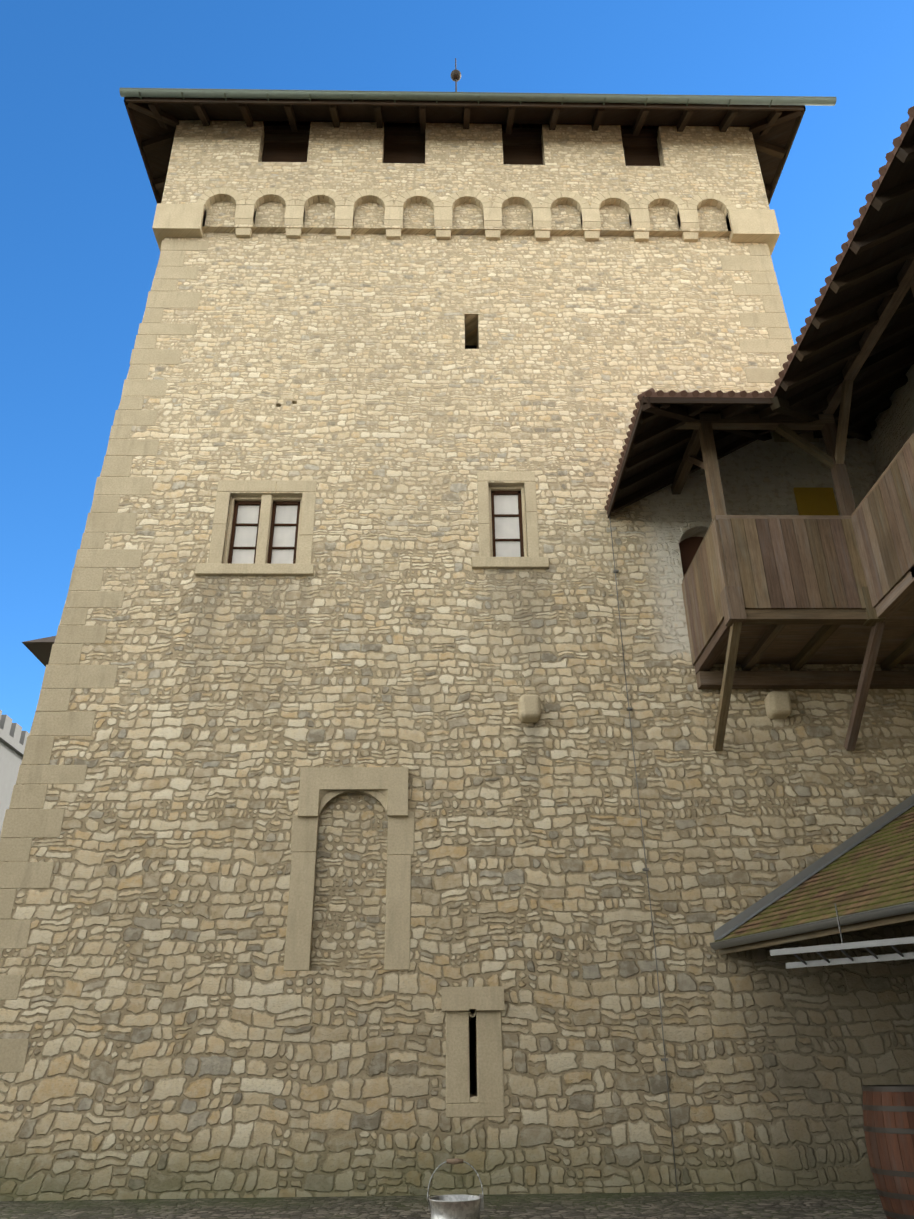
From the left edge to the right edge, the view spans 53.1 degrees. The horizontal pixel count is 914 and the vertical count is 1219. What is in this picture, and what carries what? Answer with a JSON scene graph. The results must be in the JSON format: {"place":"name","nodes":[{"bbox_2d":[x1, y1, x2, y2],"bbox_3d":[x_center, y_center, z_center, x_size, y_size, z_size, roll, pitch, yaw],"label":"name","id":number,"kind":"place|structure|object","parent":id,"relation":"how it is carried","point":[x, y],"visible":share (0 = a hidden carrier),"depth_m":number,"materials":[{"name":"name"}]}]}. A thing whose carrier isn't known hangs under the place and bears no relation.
{"place":"outdoors","nodes":[
{"label":"outdoors","id":0,"kind":"place"},
{"bbox_2d":[0,710,29,838],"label":"building","id":1,"kind":"structure","parent":0,"point":[13,738],"depth_m":56.98,"materials":[{"name":"white paint"}]},
{"bbox_2d":[0,1189,886,1218],"bbox_3d":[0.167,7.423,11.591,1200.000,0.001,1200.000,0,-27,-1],"label":"ground cobbles","id":2,"kind":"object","parent":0,"point":[830,1204],"depth_m":10.59,"materials":[{"name":"grey stone"}]},
{"bbox_2d":[22,636,55,666],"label":"roof","id":3,"kind":"structure","parent":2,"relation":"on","point":[40,649],"depth_m":30.21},
{"bbox_2d":[0,201,913,1200],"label":"stone tower wall","id":4,"kind":"structure","parent":2,"relation":"on","point":[176,1025],"depth_m":13.97,"materials":[{"name":"beige stone"}]},
{"bbox_2d":[298,767,408,816],"bbox_3d":[-1.560,2.830,13.841,1.640,0.860,0.160,0,-27,-1],"label":"door lintel","id":5,"kind":"structure","parent":4,"relation":"attached to","point":[320,788],"depth_m":13.85,"materials":[{"name":"beige stone"}]},
{"bbox_2d":[195,471,548,1117],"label":"stone window surrounds","id":6,"kind":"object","parent":4,"relation":"attached to","point":[490,1070],"depth_m":13.49,"materials":[{"name":"beige stone"}]},
{"bbox_2d":[228,491,523,563],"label":"windows","id":7,"kind":"structure","parent":4,"relation":"attached to","point":[507,528],"depth_m":16.23,"materials":[{"name":"white glass"}]},
{"bbox_2d":[0,240,818,1072],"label":"quoins","id":8,"kind":"object","parent":4,"relation":"attached to","point":[28,818],"visible":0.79,"depth_m":15.54,"materials":[{"name":"beige stone"}]},
{"bbox_2d":[161,120,769,236],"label":"parapet","id":9,"kind":"structure","parent":4,"relation":"on","point":[345,161],"depth_m":19.97,"materials":[{"name":"beige"}]},
{"bbox_2d":[262,134,659,165],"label":"window openings","id":10,"kind":"object","parent":9,"relation":"on","point":[411,149],"visible":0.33,"depth_m":20.66,"materials":[{"name":"brown wood"}]},
{"bbox_2d":[124,97,805,203],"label":"tower roof","id":11,"kind":"structure","parent":9,"relation":"on","point":[149,127],"depth_m":20.30,"materials":[{"name":"brown wood"}]},
{"bbox_2d":[450,58,460,91],"bbox_3d":[-0.032,-18.110,31.651,0.380,3.100,0.380,0,-27,-1],"label":"roof finial","id":12,"kind":"object","parent":11,"relation":"on","point":[455,75],"visible":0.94,"depth_m":31.79,"materials":[{"name":"metal"}]},
{"bbox_2d":[119,88,836,106],"bbox_3d":[0.511,-10.954,19.613,15.328,0.114,0.244,0,-27,-1],"label":"roof gutter","id":13,"kind":"object","parent":11,"relation":"attached to","point":[267,94],"visible":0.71,"depth_m":19.55,"materials":[{"name":"grey metal"}]},
{"bbox_2d":[152,188,779,255],"bbox_3d":[0.103,-5.477,25.194,13.050,1.291,13.235,0,-27,-1],"label":"arched corbel frieze","id":14,"kind":"object","parent":4,"relation":"attached to","point":[744,225],"visible":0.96,"depth_m":19.33,"materials":[{"name":"beige stone"}]},
{"bbox_2d":[441,986,504,1016],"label":"stone lintel","id":15,"kind":"structure","parent":4,"relation":"attached to","point":[490,998],"depth_m":12.54,"materials":[{"name":"beige stone"}]},
{"bbox_2d":[609,516,677,1192],"bbox_3d":[2.788,2.100,12.582,0.080,10.357,3.100,0,-27,-1],"label":"lightning cable","id":16,"kind":"object","parent":4,"relation":"attached to","point":[646,869],"visible":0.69,"depth_m":13.38,"materials":[{"name":"grey metal"}]},
{"bbox_2d":[518,691,791,722],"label":"stone corbels","id":17,"kind":"object","parent":4,"relation":"attached to","point":[778,705],"visible":0.85,"depth_m":14.35,"materials":[{"name":"beige stone"}]},
{"bbox_2d":[671,257,913,750],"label":"wooden balcony","id":18,"kind":"structure","parent":4,"relation":"attached to","point":[796,593],"depth_m":13.64,"materials":[{"name":"brown wood"}]},
{"bbox_2d":[607,141,913,517],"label":"roof rafters","id":19,"kind":"object","parent":18,"relation":"on","point":[650,408],"visible":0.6,"depth_m":13.78,"materials":[{"name":"brown wood"}]},
{"bbox_2d":[604,106,913,511],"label":"gallery roof","id":20,"kind":"structure","parent":19,"relation":"on","point":[894,171],"depth_m":12.75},
{"bbox_2d":[793,487,838,514],"bbox_3d":[6.451,-0.738,15.806,0.700,3.250,0.060,0,-27,-1],"label":"yellow door","id":21,"kind":"structure","parent":4,"relation":"attached to","point":[815,500],"depth_m":16.38,"materials":[{"name":"paint"}]},
{"bbox_2d":[718,912,913,954],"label":"eaves fascia","id":22,"kind":"structure","parent":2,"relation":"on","point":[844,929],"depth_m":11.15,"materials":[{"name":"wood"}]},
{"bbox_2d":[714,794,913,941],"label":"shed roof","id":23,"kind":"structure","parent":22,"relation":"on","point":[869,867],"depth_m":12.47,"materials":[{"name":"brown tile"}]},
{"bbox_2d":[710,901,913,949],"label":"roof gutter","id":24,"kind":"object","parent":23,"relation":"attached to","point":[898,909],"visible":1,"depth_m":10.99,"materials":[{"name":"grey metal"}]},
{"bbox_2d":[770,903,913,968],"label":"ladder","id":25,"kind":"object","parent":22,"relation":"attached to","point":[841,947],"visible":1,"depth_m":10.37,"materials":[{"name":"metal"}]},
{"bbox_2d":[862,1085,913,1218],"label":"barrel","id":26,"kind":"object","parent":2,"relation":"on","point":[888,1117],"visible":1,"depth_m":9.44,"materials":[{"name":"red wood"}]},
{"bbox_2d":[427,1158,483,1218],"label":"bucket","id":27,"kind":"object","parent":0,"point":[457,1206],"visible":1,"depth_m":4.45,"materials":[{"name":"grey metal"}]},
{"bbox_2d":[0,0,913,732],"label":"sky","id":28,"kind":"structure","parent":0,"point":[80,252],"materials":[{"name":"blue"}]},
{"bbox_2d":[819,364,913,794],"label":"wall","id":29,"kind":"structure","parent":0,"point":[868,462],"depth_m":16.00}
]}

